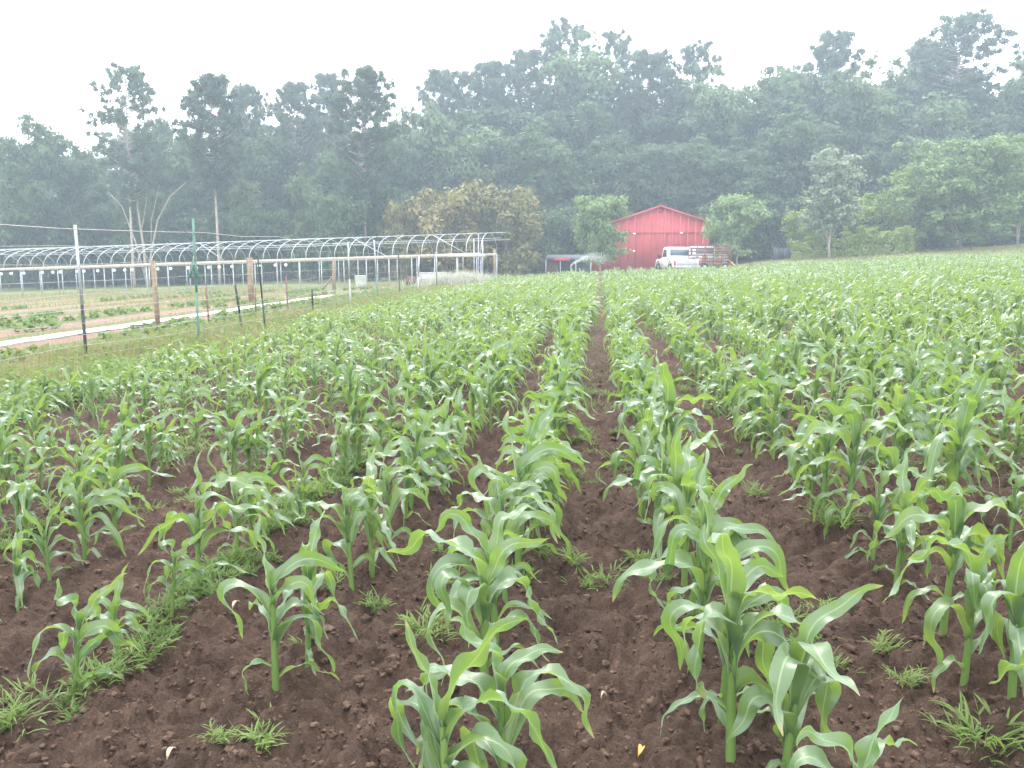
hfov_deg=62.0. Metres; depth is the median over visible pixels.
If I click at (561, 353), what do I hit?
corn plant
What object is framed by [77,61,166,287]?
pine tree
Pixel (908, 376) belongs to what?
corn plant
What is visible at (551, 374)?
corn plant
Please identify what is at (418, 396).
corn plant
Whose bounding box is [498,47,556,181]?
pine tree
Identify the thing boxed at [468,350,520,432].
corn plant
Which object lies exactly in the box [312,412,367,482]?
corn plant
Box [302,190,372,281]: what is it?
undergrowth bush
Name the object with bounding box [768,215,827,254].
undergrowth bush
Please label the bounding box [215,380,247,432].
corn plant
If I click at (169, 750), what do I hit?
dry leaf
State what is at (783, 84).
broadleaf tree
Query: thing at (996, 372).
corn plant
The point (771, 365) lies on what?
corn plant
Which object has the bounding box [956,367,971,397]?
corn plant
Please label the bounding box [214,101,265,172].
broadleaf tree
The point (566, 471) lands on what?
corn plant
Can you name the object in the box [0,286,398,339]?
plot weeds
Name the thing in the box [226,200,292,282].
undergrowth bush
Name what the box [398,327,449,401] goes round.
corn plant
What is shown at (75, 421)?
corn plant
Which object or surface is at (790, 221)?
tree
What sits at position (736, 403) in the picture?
corn plant
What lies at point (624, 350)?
corn plant
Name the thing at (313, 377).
corn plant
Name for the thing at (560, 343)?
corn plant
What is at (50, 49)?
sky
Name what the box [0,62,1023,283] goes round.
wood
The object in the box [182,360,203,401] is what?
corn plant
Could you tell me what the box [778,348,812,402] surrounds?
corn plant
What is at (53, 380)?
corn plant
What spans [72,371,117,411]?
corn plant
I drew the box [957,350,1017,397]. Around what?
corn plant
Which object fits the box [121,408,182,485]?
corn plant
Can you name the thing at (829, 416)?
corn plant
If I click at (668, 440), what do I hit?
corn plant
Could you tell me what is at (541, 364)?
corn plant
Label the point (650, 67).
pine tree
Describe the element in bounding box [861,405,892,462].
corn plant
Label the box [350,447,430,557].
corn plant
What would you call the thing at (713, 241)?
undergrowth bush
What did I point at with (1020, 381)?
corn plant
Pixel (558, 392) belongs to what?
corn plant
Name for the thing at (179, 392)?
corn plant
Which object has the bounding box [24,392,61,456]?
corn plant
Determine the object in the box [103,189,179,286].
undergrowth bush
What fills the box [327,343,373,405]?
corn plant
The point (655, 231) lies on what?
barn
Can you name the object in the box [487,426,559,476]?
corn plant
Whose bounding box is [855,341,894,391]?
corn plant
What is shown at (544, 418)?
corn plant
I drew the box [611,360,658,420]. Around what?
corn plant
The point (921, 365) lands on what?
corn plant
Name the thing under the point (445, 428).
corn plant
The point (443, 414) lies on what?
corn plant
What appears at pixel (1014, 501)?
corn plant
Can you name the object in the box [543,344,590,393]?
corn plant
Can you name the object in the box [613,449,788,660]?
corn plant
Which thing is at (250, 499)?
corn plant
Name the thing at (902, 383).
corn plant
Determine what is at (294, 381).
corn plant
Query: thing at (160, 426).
corn plant
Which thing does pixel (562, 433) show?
corn plant
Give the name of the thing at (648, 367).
corn plant
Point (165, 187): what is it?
broadleaf tree
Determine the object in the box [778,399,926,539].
corn plant
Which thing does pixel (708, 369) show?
corn plant
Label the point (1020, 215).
tree
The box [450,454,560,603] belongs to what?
corn plant
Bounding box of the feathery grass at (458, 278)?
[403,270,499,287]
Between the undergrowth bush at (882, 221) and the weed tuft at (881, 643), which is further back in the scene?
the undergrowth bush at (882, 221)
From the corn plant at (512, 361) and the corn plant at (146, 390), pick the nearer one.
the corn plant at (146, 390)
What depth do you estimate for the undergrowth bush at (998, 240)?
84.80 m
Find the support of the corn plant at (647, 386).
on the ground at (90, 751)
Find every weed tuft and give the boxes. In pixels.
[0,673,78,740]
[189,717,240,745]
[228,702,292,753]
[285,634,301,644]
[317,566,345,591]
[354,585,398,612]
[396,596,460,641]
[625,548,656,560]
[796,495,871,526]
[802,593,836,608]
[861,629,911,653]
[882,662,939,688]
[918,692,1023,765]
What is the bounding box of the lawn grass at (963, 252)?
[491,244,1023,279]
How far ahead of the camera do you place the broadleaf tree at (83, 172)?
87.85 m
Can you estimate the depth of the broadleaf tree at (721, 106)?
99.39 m
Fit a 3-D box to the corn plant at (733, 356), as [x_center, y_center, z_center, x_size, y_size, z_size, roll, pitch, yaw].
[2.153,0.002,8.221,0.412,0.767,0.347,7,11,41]
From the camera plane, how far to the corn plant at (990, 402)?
6.47 m
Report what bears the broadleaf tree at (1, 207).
on the ground at (90, 751)
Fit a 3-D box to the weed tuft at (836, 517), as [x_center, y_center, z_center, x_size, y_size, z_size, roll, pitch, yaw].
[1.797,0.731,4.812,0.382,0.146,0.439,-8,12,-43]
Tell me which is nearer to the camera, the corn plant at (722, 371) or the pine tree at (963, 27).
the corn plant at (722, 371)
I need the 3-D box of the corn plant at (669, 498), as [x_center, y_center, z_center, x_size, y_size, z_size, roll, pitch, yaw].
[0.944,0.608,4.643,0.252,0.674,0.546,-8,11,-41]
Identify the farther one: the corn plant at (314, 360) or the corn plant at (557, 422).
the corn plant at (314, 360)
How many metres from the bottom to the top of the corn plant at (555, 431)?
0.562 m
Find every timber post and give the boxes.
[150,261,159,324]
[246,257,253,302]
[323,258,335,289]
[493,249,495,277]
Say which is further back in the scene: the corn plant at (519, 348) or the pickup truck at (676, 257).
the pickup truck at (676, 257)
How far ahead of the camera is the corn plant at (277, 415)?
7.25 m
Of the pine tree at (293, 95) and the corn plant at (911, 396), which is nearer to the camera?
the corn plant at (911, 396)
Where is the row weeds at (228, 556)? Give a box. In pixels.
[0,360,1023,724]
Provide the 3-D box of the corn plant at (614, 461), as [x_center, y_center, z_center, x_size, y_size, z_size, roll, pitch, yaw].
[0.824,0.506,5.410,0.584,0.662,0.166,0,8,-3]
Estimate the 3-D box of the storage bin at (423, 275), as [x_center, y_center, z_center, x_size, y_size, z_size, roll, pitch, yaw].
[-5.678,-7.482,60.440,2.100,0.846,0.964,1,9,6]
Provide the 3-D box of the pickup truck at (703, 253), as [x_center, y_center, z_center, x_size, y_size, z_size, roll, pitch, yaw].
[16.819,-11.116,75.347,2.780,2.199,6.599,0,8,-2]
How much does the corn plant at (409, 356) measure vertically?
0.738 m
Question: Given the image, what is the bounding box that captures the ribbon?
[189,261,199,278]
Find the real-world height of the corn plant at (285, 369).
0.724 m
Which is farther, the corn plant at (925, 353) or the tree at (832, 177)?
the tree at (832, 177)
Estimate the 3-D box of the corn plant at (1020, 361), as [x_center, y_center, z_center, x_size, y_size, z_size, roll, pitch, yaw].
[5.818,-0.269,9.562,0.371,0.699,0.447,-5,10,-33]
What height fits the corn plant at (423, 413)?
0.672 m
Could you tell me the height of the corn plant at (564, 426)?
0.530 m
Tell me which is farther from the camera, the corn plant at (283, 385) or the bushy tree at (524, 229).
the bushy tree at (524, 229)
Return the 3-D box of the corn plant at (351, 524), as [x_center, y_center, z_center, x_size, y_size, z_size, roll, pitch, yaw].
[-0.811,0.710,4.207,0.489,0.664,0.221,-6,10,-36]
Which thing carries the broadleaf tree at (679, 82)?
on the ground at (90, 751)
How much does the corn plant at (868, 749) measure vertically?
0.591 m
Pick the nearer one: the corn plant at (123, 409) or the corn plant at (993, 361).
the corn plant at (123, 409)
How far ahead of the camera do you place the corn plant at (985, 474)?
5.07 m
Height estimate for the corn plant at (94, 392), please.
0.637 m
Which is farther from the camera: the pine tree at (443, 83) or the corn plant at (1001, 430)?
the pine tree at (443, 83)
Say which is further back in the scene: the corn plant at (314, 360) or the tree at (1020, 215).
the tree at (1020, 215)
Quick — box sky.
[0,0,1023,168]
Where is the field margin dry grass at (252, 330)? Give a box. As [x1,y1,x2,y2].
[0,281,481,404]
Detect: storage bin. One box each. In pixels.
[406,276,416,284]
[416,272,447,284]
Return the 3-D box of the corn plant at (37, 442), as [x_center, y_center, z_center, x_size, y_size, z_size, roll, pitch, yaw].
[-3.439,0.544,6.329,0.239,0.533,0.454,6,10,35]
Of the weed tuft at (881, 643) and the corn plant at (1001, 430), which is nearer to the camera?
the weed tuft at (881, 643)
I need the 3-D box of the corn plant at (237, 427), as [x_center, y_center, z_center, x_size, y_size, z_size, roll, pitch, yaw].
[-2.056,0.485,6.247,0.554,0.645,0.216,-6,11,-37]
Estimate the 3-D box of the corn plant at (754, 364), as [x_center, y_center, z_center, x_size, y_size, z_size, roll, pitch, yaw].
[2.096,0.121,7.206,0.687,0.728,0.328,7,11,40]
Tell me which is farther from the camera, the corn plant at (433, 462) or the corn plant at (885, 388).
the corn plant at (885, 388)
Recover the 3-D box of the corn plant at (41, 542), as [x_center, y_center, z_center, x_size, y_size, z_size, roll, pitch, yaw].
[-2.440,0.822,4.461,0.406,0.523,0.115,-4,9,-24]
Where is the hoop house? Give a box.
[0,232,509,295]
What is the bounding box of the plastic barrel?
[354,275,367,286]
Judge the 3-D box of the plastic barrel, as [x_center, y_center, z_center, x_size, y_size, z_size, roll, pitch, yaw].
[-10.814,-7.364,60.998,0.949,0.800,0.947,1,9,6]
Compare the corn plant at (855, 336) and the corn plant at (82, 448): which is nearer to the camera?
the corn plant at (82, 448)
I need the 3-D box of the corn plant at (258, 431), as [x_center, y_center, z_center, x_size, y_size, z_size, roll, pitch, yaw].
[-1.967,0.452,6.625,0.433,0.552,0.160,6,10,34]
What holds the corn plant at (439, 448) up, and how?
on the ground at (90, 751)
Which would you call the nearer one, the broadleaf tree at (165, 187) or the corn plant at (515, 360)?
the corn plant at (515, 360)
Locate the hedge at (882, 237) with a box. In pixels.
[790,225,915,260]
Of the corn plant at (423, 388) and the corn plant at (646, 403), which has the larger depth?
the corn plant at (423, 388)
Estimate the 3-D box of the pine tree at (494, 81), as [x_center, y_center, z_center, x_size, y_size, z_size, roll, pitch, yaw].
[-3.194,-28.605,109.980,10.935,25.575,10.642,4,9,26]
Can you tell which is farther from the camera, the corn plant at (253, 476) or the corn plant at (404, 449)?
the corn plant at (404, 449)
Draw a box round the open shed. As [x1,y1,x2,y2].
[545,255,591,274]
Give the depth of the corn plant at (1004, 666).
2.69 m
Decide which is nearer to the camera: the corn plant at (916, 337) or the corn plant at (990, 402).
the corn plant at (990, 402)
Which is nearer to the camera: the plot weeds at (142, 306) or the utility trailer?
the plot weeds at (142, 306)
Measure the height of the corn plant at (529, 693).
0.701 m
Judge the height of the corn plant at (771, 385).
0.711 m
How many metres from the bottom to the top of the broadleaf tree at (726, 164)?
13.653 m
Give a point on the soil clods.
(240, 754)
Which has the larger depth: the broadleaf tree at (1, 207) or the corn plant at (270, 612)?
the broadleaf tree at (1, 207)
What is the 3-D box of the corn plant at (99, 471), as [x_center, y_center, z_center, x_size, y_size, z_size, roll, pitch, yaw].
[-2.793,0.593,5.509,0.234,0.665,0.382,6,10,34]
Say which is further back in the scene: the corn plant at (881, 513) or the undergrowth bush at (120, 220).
the undergrowth bush at (120, 220)
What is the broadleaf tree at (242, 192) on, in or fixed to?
on the ground at (90, 751)
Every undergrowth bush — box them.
[0,203,75,288]
[0,210,24,290]
[62,195,126,286]
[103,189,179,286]
[163,208,234,284]
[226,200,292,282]
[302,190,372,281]
[347,183,412,280]
[526,207,590,271]
[546,203,613,254]
[693,197,767,263]
[740,190,812,260]
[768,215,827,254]
[817,208,878,250]
[876,201,914,251]
[893,195,968,250]
[963,219,1023,246]
[1002,230,1023,241]
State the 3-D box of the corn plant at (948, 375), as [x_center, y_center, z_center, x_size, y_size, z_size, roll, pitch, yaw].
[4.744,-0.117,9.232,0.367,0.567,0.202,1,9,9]
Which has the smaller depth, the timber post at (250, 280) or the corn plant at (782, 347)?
the corn plant at (782, 347)
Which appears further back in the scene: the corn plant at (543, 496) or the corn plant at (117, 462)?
the corn plant at (117, 462)
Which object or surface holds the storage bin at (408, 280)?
on the ground at (90, 751)
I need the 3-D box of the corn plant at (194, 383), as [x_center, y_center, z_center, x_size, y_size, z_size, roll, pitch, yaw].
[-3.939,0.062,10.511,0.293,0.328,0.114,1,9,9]
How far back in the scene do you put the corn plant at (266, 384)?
8.84 m
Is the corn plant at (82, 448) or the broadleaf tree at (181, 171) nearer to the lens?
the corn plant at (82, 448)
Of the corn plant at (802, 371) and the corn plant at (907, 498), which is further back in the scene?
the corn plant at (802, 371)
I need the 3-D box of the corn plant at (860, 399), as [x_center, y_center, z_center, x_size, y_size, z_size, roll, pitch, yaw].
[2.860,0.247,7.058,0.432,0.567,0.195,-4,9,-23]
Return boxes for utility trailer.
[688,245,730,267]
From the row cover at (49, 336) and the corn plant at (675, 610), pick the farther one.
the row cover at (49, 336)
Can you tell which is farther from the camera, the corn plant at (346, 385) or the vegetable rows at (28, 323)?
the vegetable rows at (28, 323)
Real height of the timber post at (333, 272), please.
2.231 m
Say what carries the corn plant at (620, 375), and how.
on the ground at (90, 751)
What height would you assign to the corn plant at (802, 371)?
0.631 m
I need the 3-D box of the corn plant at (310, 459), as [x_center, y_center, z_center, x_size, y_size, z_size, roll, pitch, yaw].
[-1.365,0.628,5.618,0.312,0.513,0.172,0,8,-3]
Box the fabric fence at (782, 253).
[774,247,814,260]
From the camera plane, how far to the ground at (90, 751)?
3.99 m
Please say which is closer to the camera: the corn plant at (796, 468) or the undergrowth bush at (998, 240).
the corn plant at (796, 468)
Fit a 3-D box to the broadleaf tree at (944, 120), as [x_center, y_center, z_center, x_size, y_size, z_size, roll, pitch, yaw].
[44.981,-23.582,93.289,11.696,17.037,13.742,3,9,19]
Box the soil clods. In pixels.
[0,354,1023,767]
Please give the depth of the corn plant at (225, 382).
9.48 m
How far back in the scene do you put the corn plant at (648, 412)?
5.86 m
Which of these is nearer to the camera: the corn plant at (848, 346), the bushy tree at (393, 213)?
the corn plant at (848, 346)
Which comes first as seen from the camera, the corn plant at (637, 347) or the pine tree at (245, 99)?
the corn plant at (637, 347)
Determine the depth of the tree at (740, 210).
73.39 m
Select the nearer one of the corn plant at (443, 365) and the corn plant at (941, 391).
the corn plant at (941, 391)
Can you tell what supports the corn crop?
on the ground at (90, 751)
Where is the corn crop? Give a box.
[31,249,1023,471]
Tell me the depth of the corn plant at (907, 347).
8.71 m
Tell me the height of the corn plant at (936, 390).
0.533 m
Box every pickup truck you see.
[655,247,700,270]
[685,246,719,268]
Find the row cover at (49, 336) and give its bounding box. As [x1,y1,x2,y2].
[0,295,331,345]
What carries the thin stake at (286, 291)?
on the ground at (90, 751)
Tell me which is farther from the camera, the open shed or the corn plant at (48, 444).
the open shed
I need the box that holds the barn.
[592,205,712,272]
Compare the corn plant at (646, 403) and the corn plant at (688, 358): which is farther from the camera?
the corn plant at (688, 358)
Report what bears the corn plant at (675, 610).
on the ground at (90, 751)
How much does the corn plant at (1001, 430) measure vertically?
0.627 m
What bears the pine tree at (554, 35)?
on the ground at (90, 751)
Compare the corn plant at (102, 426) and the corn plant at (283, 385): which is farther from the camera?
the corn plant at (283, 385)
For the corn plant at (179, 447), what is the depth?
6.86 m
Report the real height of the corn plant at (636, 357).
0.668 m
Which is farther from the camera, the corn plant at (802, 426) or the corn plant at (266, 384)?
the corn plant at (266, 384)
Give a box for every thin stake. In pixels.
[205,284,209,321]
[254,288,256,314]
[285,276,288,308]
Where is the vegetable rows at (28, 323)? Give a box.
[0,284,430,363]
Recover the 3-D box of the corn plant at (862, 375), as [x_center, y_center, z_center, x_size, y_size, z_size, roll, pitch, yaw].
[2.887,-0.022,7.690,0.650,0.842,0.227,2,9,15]
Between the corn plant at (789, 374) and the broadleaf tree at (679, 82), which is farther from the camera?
the broadleaf tree at (679, 82)
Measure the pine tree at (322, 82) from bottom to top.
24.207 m
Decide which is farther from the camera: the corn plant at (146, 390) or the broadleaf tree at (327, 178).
the broadleaf tree at (327, 178)
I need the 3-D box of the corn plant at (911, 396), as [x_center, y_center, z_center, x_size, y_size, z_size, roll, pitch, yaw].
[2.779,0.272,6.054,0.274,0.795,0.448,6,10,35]
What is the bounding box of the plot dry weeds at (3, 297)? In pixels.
[0,281,435,310]
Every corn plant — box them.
[0,373,43,422]
[0,389,12,427]
[0,392,28,434]
[0,396,30,422]
[0,405,30,503]
[0,410,17,426]
[0,438,46,487]
[0,457,50,532]
[2,409,33,461]
[3,488,89,580]
[6,479,49,547]
[12,530,40,610]
[15,421,74,488]
[19,384,69,423]
[21,424,81,476]
[24,365,73,409]
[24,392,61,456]
[27,573,138,704]
[45,431,110,520]
[56,446,144,559]
[61,433,114,514]
[62,400,90,440]
[70,365,116,419]
[70,456,174,545]
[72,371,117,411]
[78,403,114,458]
[79,434,124,497]
[82,374,121,414]
[85,420,143,489]
[85,564,149,663]
[100,372,131,409]
[100,403,146,445]
[114,392,132,447]
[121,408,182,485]
[125,388,135,414]
[126,364,162,419]
[126,381,133,405]
[130,401,157,443]
[133,376,164,415]
[138,449,270,596]
[141,404,177,475]
[143,526,213,617]
[147,382,183,433]
[155,361,191,407]
[158,417,186,468]
[162,363,220,428]
[169,393,224,456]
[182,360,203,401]
[184,374,209,400]
[188,376,203,399]
[188,408,264,489]
[200,363,246,407]
[201,384,217,414]
[201,450,280,560]
[204,471,293,550]
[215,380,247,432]
[216,517,346,694]
[218,371,251,407]
[220,416,288,472]
[222,375,248,399]
[229,367,252,400]
[236,353,266,398]
[239,406,278,471]
[242,350,283,427]
[250,353,291,377]
[252,376,284,417]
[253,440,299,523]
[263,397,311,456]
[268,400,307,449]
[270,349,307,401]
[270,373,289,409]
[271,358,309,406]
[275,386,332,444]
[275,465,321,521]
[276,510,358,674]
[280,442,328,507]
[288,397,319,442]
[289,337,336,398]
[292,367,303,404]
[295,468,393,590]
[300,350,332,397]
[310,318,363,376]
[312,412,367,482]
[315,373,350,423]
[321,342,340,388]
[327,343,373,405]
[332,369,385,473]
[332,375,394,463]
[335,367,362,405]
[337,383,363,408]
[343,341,386,394]
[345,447,399,578]
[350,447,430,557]
[354,328,405,388]
[357,350,394,395]
[365,414,401,453]
[372,368,418,439]
[375,436,452,526]
[377,407,466,486]
[378,345,402,383]
[379,389,458,510]
[386,529,557,703]
[389,617,556,767]
[390,422,461,499]
[391,355,436,434]
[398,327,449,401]
[398,333,421,384]
[401,365,450,408]
[405,616,593,767]
[410,367,432,411]
[418,355,450,395]
[422,337,472,376]
[424,347,453,409]
[424,503,550,644]
[426,387,468,470]
[429,412,473,494]
[431,351,460,395]
[434,318,485,386]
[436,335,471,393]
[439,341,471,391]
[439,382,481,453]
[448,370,486,439]
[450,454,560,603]
[459,375,500,421]
[468,337,523,406]
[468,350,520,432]
[468,362,520,417]
[468,410,582,563]
[469,341,506,386]
[474,342,534,389]
[474,432,589,522]
[479,336,521,399]
[480,412,566,560]
[486,343,522,394]
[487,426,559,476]
[492,338,528,406]
[498,400,585,489]
[500,390,594,463]
[504,332,528,381]
[505,331,534,387]
[507,406,564,505]
[509,411,565,475]
[520,404,563,427]
[521,383,579,417]
[526,438,553,544]
[529,348,582,391]
[531,365,585,417]
[534,396,567,440]
[537,352,575,405]
[537,355,572,397]
[541,348,598,422]
[541,351,580,437]
[541,364,559,398]
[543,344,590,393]
[546,423,571,442]
[547,316,581,378]
[551,333,576,380]
[554,337,574,375]
[555,318,589,385]
[557,339,582,385]
[557,348,568,386]
[595,411,675,513]
[603,410,712,524]
[607,323,649,371]
[607,375,680,455]
[607,376,679,429]
[609,329,637,376]
[609,339,649,393]
[611,333,647,370]
[611,349,638,415]
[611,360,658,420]
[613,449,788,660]
[615,351,639,388]
[616,345,639,364]
[620,355,661,421]
[620,355,664,435]
[624,349,704,459]
[624,384,695,438]
[630,361,723,477]
[631,423,697,515]
[636,441,720,549]
[638,392,662,470]
[640,397,681,444]
[644,427,717,567]
[648,453,759,614]
[651,436,711,586]
[653,523,792,730]
[660,526,832,762]
[679,340,705,379]
[681,336,703,386]
[690,343,714,379]
[691,343,747,389]
[692,344,718,391]
[698,366,731,403]
[702,355,742,414]
[703,346,742,388]
[707,352,753,416]
[709,351,744,397]
[709,369,731,394]
[714,347,756,418]
[717,356,772,430]
[721,389,752,419]
[724,354,806,438]
[725,377,821,458]
[727,584,883,767]
[732,345,782,436]
[734,386,785,444]
[743,382,796,459]
[754,340,775,375]
[758,315,826,392]
[762,327,796,385]
[767,330,783,374]
[770,404,886,520]
[771,411,813,485]
[773,333,792,378]
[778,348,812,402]
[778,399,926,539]
[778,424,849,510]
[779,359,816,404]
[787,406,848,499]
[789,699,917,767]
[791,447,839,495]
[793,334,870,414]
[793,346,812,394]
[793,356,812,409]
[807,347,838,415]
[808,368,847,422]
[820,367,869,426]
[828,328,868,380]
[835,358,903,443]
[836,381,880,429]
[838,323,873,380]
[839,336,882,381]
[840,323,868,378]
[840,442,941,560]
[843,345,877,390]
[849,342,910,398]
[852,327,884,392]
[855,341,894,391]
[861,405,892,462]
[866,451,950,601]
[869,365,895,398]
[870,383,938,467]
[871,398,950,472]
[873,326,925,400]
[874,329,954,417]
[875,370,924,470]
[883,481,1023,645]
[889,334,944,403]
[890,353,946,403]
[896,402,996,497]
[897,377,1004,495]
[901,354,948,417]
[902,326,925,354]
[907,324,948,383]
[907,533,1010,692]
[909,411,1023,497]
[913,379,947,420]
[914,407,980,501]
[916,368,992,534]
[917,322,952,374]
[917,364,953,433]
[921,333,943,379]
[925,315,968,391]
[925,355,984,427]
[926,355,1016,441]
[933,349,965,393]
[935,317,1018,389]
[936,337,965,394]
[938,374,999,434]
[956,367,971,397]
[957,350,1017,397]
[965,355,1019,389]
[979,542,1023,699]
[980,385,1023,469]
[980,451,1023,550]
[984,352,1014,414]
[986,414,1023,471]
[989,650,1023,724]
[1006,354,1023,381]
[1013,376,1023,424]
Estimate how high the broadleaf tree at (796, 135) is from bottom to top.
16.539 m
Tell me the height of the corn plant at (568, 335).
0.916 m
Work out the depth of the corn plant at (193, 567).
3.89 m
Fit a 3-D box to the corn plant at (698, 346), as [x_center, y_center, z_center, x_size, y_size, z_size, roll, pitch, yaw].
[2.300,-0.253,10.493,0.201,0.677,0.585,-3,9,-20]
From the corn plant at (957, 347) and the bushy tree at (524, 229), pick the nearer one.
the corn plant at (957, 347)
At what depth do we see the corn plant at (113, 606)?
3.50 m
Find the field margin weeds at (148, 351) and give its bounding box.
[0,284,466,415]
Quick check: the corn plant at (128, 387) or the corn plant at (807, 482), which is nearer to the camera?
the corn plant at (807, 482)
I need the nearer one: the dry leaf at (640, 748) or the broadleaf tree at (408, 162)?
the dry leaf at (640, 748)
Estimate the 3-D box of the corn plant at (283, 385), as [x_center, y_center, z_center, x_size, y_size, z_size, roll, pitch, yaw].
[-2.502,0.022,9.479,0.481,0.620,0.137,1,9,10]
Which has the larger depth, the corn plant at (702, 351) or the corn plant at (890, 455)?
the corn plant at (702, 351)
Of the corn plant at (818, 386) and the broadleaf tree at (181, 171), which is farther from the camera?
the broadleaf tree at (181, 171)
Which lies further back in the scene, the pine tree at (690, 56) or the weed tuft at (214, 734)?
the pine tree at (690, 56)
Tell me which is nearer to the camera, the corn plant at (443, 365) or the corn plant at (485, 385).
the corn plant at (485, 385)
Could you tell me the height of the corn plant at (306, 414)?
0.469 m
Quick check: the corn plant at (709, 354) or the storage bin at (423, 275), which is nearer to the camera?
the corn plant at (709, 354)
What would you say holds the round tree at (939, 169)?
on the ground at (90, 751)
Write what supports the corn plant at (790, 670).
on the ground at (90, 751)
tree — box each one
[0,109,96,288]
[0,137,15,211]
[43,142,118,287]
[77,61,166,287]
[107,157,185,286]
[124,105,184,282]
[126,133,204,283]
[156,156,235,283]
[170,71,253,284]
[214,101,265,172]
[223,125,310,280]
[224,178,271,278]
[227,81,269,177]
[260,79,329,277]
[282,162,326,281]
[306,71,350,180]
[309,147,364,278]
[317,62,407,278]
[360,128,419,272]
[372,198,434,280]
[385,114,420,188]
[392,101,460,271]
[398,179,493,275]
[411,66,472,156]
[416,125,509,272]
[444,58,526,172]
[466,183,547,276]
[495,112,602,271]
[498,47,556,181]
[526,25,649,181]
[532,14,596,147]
[564,131,658,220]
[569,188,633,274]
[594,28,640,107]
[618,47,692,174]
[635,134,723,213]
[657,60,726,167]
[670,39,725,135]
[678,62,764,167]
[684,132,779,261]
[699,192,772,266]
[727,62,823,174]
[746,103,857,242]
[771,62,850,170]
[778,208,832,248]
[794,27,869,121]
[794,145,867,257]
[798,50,918,223]
[839,187,895,253]
[860,51,928,154]
[869,131,1023,249]
[879,38,967,112]
[879,167,938,251]
[880,89,977,245]
[897,8,1022,119]
[965,57,1023,176]
[991,141,1023,245]
[1011,48,1023,113]
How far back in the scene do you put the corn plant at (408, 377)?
7.94 m
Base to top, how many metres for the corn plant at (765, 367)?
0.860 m
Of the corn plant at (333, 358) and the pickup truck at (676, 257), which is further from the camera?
the pickup truck at (676, 257)
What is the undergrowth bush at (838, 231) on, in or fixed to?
on the ground at (90, 751)
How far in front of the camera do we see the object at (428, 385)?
10.30 m
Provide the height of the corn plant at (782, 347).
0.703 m
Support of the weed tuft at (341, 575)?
on the ground at (90, 751)
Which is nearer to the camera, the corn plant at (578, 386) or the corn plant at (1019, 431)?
the corn plant at (1019, 431)
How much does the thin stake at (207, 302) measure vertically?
1.380 m
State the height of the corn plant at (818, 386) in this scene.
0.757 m
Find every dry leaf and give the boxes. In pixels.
[166,747,176,759]
[232,600,240,608]
[638,744,644,756]
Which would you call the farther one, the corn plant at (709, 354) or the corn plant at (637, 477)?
the corn plant at (709, 354)
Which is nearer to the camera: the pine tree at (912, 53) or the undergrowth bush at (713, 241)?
the undergrowth bush at (713, 241)
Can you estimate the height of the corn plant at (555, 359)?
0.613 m
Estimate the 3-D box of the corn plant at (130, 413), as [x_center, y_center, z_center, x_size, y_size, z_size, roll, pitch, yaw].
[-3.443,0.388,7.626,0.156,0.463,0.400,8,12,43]
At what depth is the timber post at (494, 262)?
72.84 m
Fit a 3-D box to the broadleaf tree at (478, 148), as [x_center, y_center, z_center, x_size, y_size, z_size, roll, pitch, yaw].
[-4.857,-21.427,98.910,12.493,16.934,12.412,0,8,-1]
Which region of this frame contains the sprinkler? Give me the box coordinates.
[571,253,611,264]
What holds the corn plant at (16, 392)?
on the ground at (90, 751)
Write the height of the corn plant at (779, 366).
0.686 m
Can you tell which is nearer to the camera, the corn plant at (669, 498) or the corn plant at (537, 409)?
the corn plant at (669, 498)
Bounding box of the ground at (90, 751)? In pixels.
[0,239,1023,767]
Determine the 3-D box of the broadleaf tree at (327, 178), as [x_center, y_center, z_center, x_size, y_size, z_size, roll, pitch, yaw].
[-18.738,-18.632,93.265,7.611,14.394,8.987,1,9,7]
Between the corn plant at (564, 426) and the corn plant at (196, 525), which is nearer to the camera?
the corn plant at (196, 525)
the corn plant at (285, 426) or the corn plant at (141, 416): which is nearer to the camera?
the corn plant at (285, 426)
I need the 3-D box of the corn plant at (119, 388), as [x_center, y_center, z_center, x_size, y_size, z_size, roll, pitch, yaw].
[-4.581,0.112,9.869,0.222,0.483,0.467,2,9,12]
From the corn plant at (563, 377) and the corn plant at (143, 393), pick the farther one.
the corn plant at (143, 393)
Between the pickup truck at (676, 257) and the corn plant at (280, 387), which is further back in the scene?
the pickup truck at (676, 257)
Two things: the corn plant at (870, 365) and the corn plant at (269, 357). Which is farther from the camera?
the corn plant at (269, 357)
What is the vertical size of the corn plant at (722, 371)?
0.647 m
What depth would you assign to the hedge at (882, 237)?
74.43 m
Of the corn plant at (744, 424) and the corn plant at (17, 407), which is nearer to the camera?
the corn plant at (744, 424)
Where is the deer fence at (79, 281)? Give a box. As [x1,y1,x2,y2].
[0,218,451,367]
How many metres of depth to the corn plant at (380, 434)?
7.12 m
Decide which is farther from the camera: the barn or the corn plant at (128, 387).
the barn
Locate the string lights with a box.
[0,262,286,275]
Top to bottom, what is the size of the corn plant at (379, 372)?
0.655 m
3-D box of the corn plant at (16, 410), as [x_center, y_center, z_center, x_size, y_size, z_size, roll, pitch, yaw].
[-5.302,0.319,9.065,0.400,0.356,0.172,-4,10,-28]
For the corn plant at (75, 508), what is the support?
on the ground at (90, 751)
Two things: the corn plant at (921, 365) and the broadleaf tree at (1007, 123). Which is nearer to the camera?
the corn plant at (921, 365)
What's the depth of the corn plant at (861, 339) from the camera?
10.07 m
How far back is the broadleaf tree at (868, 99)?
93.33 m
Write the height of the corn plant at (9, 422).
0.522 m

